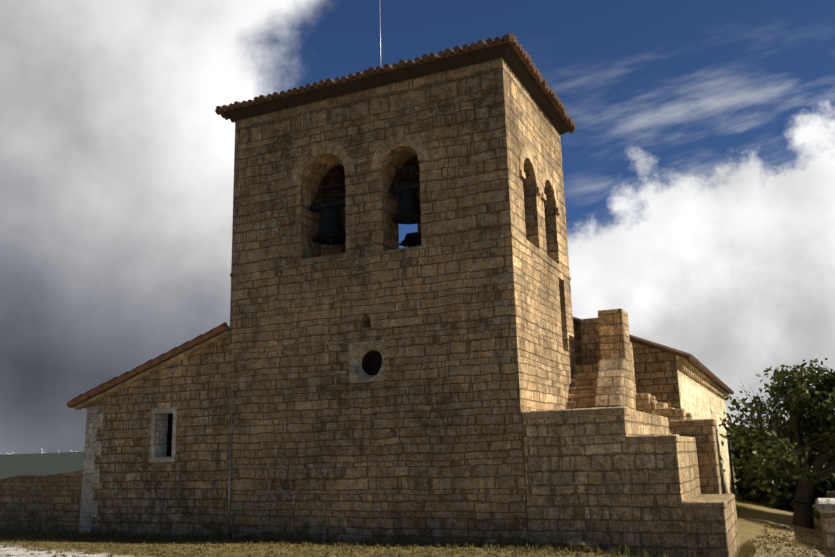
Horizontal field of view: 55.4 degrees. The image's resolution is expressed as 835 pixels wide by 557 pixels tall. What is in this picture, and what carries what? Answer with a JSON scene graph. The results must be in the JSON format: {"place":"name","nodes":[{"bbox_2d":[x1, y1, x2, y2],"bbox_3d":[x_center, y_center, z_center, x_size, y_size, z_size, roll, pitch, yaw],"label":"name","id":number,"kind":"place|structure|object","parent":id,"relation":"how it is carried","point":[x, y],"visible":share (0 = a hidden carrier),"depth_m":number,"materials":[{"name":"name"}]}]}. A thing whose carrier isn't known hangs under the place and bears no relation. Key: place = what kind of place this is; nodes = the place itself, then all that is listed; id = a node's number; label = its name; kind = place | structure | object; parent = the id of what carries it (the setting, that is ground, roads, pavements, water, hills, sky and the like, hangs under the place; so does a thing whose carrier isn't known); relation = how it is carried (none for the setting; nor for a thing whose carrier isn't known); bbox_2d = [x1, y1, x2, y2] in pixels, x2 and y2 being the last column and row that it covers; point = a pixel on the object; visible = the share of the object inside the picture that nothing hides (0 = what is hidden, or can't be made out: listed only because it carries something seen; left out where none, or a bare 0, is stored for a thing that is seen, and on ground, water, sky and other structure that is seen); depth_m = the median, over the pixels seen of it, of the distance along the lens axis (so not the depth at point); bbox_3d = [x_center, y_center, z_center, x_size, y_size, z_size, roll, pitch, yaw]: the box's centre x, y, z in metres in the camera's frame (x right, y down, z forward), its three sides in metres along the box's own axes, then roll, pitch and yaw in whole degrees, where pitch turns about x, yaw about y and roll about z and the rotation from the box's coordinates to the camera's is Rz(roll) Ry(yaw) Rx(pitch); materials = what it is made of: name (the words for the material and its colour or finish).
{"place":"outdoors","nodes":[
{"label":"outdoors","id":0,"kind":"place"},
{"bbox_2d":[0,438,825,556],"bbox_3d":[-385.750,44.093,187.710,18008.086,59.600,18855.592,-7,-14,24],"label":"ground","id":1,"kind":"structure","parent":0,"point":[753,516],"depth_m":19.81,"materials":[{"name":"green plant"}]},
{"bbox_2d":[0,470,82,533],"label":"boundary wall","id":2,"kind":"structure","parent":1,"relation":"on","point":[29,503],"depth_m":23.41,"materials":[{"name":"stone"}]},
{"bbox_2d":[79,405,102,533],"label":"corner quoins","id":3,"kind":"object","parent":1,"relation":"on","point":[89,507],"visible":0.33,"depth_m":22.34,"materials":[{"name":"white stone"}]},
{"bbox_2d":[81,336,229,538],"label":"stone wall","id":4,"kind":"structure","parent":1,"relation":"on","point":[135,491],"depth_m":21.34,"materials":[{"name":"stone"}]},
{"bbox_2d":[66,322,229,409],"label":"tiled roof","id":5,"kind":"structure","parent":4,"relation":"on","point":[220,332],"depth_m":21.78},
{"bbox_2d":[149,407,176,461],"bbox_3d":[-6.819,4.240,21.584,0.880,1.440,0.272,-7,-14,24],"label":"window frame","id":6,"kind":"object","parent":4,"relation":"attached to","point":[156,422],"visible":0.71,"depth_m":21.59,"materials":[{"name":"white stone"}]},
{"bbox_2d":[224,58,575,546],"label":"tower","id":7,"kind":"structure","parent":1,"relation":"on","point":[424,439],"depth_m":19.39,"materials":[{"name":"stone"}]},
{"bbox_2d":[228,122,238,537],"bbox_3d":[-4.870,1.088,21.107,0.033,11.250,0.051,-2,-12,2],"label":"cable","id":8,"kind":"object","parent":7,"relation":"attached to","point":[232,379],"visible":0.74,"depth_m":20.51,"materials":[{"name":"silver metal"}]},
{"bbox_2d":[290,141,354,182],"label":"arch","id":9,"kind":"structure","parent":7,"relation":"attached to","point":[344,155],"depth_m":20.94,"materials":[{"name":"stone"}]},
{"bbox_2d":[309,183,345,244],"bbox_3d":[-2.269,-1.692,20.995,1.196,1.600,1.016,2,-13,-15],"label":"bell","id":10,"kind":"object","parent":7,"relation":"attached to","point":[331,230],"visible":0.96,"depth_m":20.80,"materials":[{"name":"brown metal"}]},
{"bbox_2d":[349,340,384,382],"bbox_3d":[-1.084,2.072,19.528,0.980,0.980,0.712,-7,-14,24],"label":"round window surround","id":11,"kind":"object","parent":7,"relation":"attached to","point":[366,361],"visible":0.81,"depth_m":19.43,"materials":[{"name":"stone"}]},
{"bbox_2d":[379,0,380,66],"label":"lightning rod","id":12,"kind":"object","parent":7,"relation":"attached to","point":[380,32],"visible":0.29,"depth_m":24.19,"materials":[{"name":"silver metal"}]},
{"bbox_2d":[215,33,575,133],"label":"tower roof","id":13,"kind":"structure","parent":7,"relation":"on","point":[529,64],"depth_m":20.48,"materials":[{"name":"brown tile"}]},
{"bbox_2d":[222,43,569,134],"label":"roof eaves","id":14,"kind":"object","parent":7,"relation":"attached to","point":[507,53],"depth_m":20.62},
{"bbox_2d":[230,233,570,279],"bbox_3d":[-0.309,-0.044,22.234,7.970,0.120,5.400,-7,-14,24],"label":"string course","id":15,"kind":"object","parent":7,"relation":"attached to","point":[406,250],"visible":0.55,"depth_m":19.71,"materials":[{"name":"beige stone"}]},
{"bbox_2d":[371,134,429,169],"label":"arch","id":16,"kind":"structure","parent":7,"relation":"attached to","point":[420,149],"depth_m":19.98,"materials":[{"name":"stone"}]},
{"bbox_2d":[389,165,420,223],"bbox_3d":[-0.232,-2.102,20.117,0.935,1.480,0.859,2,-13,-17],"label":"bell","id":17,"kind":"object","parent":7,"relation":"attached to","point":[408,211],"visible":0.92,"depth_m":19.96,"materials":[{"name":"brown metal"}]},
{"bbox_2d":[399,232,421,246],"bbox_3d":[-0.120,-0.807,21.426,0.500,0.850,0.720,7,-15,-33],"label":"bell","id":18,"kind":"object","parent":7,"relation":"attached to","point":[413,239],"visible":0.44,"depth_m":21.42,"materials":[{"name":"brown metal"}]},
{"bbox_2d":[519,147,541,195],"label":"arch","id":19,"kind":"structure","parent":7,"relation":"attached to","point":[525,153],"depth_m":20.40,"materials":[{"name":"stone"}]},
{"bbox_2d":[541,171,560,214],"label":"arch","id":20,"kind":"structure","parent":7,"relation":"attached to","point":[546,175],"depth_m":22.18,"materials":[{"name":"stone"}]},
{"bbox_2d":[0,524,824,556],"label":"grass tufts","id":21,"kind":"object","parent":1,"relation":"on","point":[747,550],"visible":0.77,"depth_m":18.03,"materials":[{"name":"plant"}]},
{"bbox_2d":[532,541,553,548],"bbox_3d":[2.620,5.598,16.540,0.486,0.259,0.301,-7,-14,24],"label":"boulder","id":22,"kind":"object","parent":1,"relation":"on","point":[549,543],"visible":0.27,"depth_m":16.48,"materials":[{"name":"stone"}]},
{"bbox_2d":[563,536,597,551],"bbox_3d":[3.343,5.518,16.310,0.758,0.454,0.438,-7,-14,24],"label":"boulder","id":23,"kind":"object","parent":1,"relation":"on","point":[579,540],"visible":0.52,"depth_m":16.16,"materials":[{"name":"stone"}]},
{"bbox_2d":[522,308,739,556],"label":"stair block","id":24,"kind":"structure","parent":1,"relation":"on","point":[599,480],"depth_m":16.60,"materials":[{"name":"beige stone"}]},
{"bbox_2d":[594,358,629,407],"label":"buttress","id":25,"kind":"structure","parent":24,"relation":"on","point":[611,390],"depth_m":20.73,"materials":[{"name":"beige stone"}]},
{"bbox_2d":[522,406,726,508],"bbox_3d":[4.995,4.065,18.243,3.998,2.050,4.250,-7,-14,24],"label":"stair coping","id":26,"kind":"object","parent":24,"relation":"on","point":[633,439],"visible":0.96,"depth_m":16.64,"materials":[{"name":"beige stone"}]},
{"bbox_2d":[635,393,692,420],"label":"stone steps","id":27,"kind":"structure","parent":24,"relation":"on","point":[647,403],"depth_m":22.57,"materials":[{"name":"stone"}]},
{"bbox_2d":[573,323,735,496],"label":"nave","id":28,"kind":"structure","parent":1,"relation":"on","point":[660,376],"depth_m":24.18,"materials":[{"name":"stone"}]},
{"bbox_2d":[573,317,733,394],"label":"tiled roof","id":29,"kind":"structure","parent":28,"relation":"on","point":[696,363],"depth_m":23.86,"materials":[{"name":"brown tile"}]},
{"bbox_2d":[676,355,728,400],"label":"cornice","id":30,"kind":"structure","parent":28,"relation":"attached to","point":[689,369],"depth_m":27.41,"materials":[{"name":"beige stone"}]},
{"bbox_2d":[726,382,792,431],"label":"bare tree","id":31,"kind":"object","parent":1,"relation":"on","point":[769,425],"visible":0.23,"depth_m":40.69,"materials":[{"name":"green plant"}]},
{"bbox_2d":[715,358,834,528],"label":"oak tree","id":32,"kind":"object","parent":1,"relation":"on","point":[811,413],"visible":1,"depth_m":30.72,"materials":[{"name":"green plant"}]},
{"bbox_2d":[729,425,834,514],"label":"hedge row","id":33,"kind":"object","parent":1,"relation":"on","point":[778,496],"visible":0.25,"depth_m":36.63,"materials":[{"name":"green plant"}]},
{"bbox_2d":[765,385,818,429],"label":"oak tree","id":34,"kind":"object","parent":1,"relation":"on","point":[781,422],"depth_m":42.33,"materials":[{"name":"green plant"}]},
{"bbox_2d":[812,503,820,520],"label":"bushes","id":35,"kind":"object","parent":1,"relation":"on","point":[815,512],"visible":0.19,"depth_m":34.09,"materials":[{"name":"green plant"}]},
{"bbox_2d":[820,513,834,556],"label":"gate pier","id":36,"kind":"structure","parent":1,"relation":"on","point":[828,524],"depth_m":12.81,"materials":[{"name":"stone"}]},
{"bbox_2d":[815,498,834,512],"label":"wall cap","id":37,"kind":"object","parent":36,"relation":"on","point":[825,505],"visible":1,"depth_m":12.87,"materials":[{"name":"grey stone"}]},
{"bbox_2d":[827,491,834,497],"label":"wall","id":38,"kind":"structure","parent":1,"relation":"on","point":[830,494],"depth_m":31.84,"materials":[{"name":"stone"}]},
{"bbox_2d":[0,0,834,454],"label":"sky","id":39,"kind":"structure","parent":0,"point":[698,162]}
]}

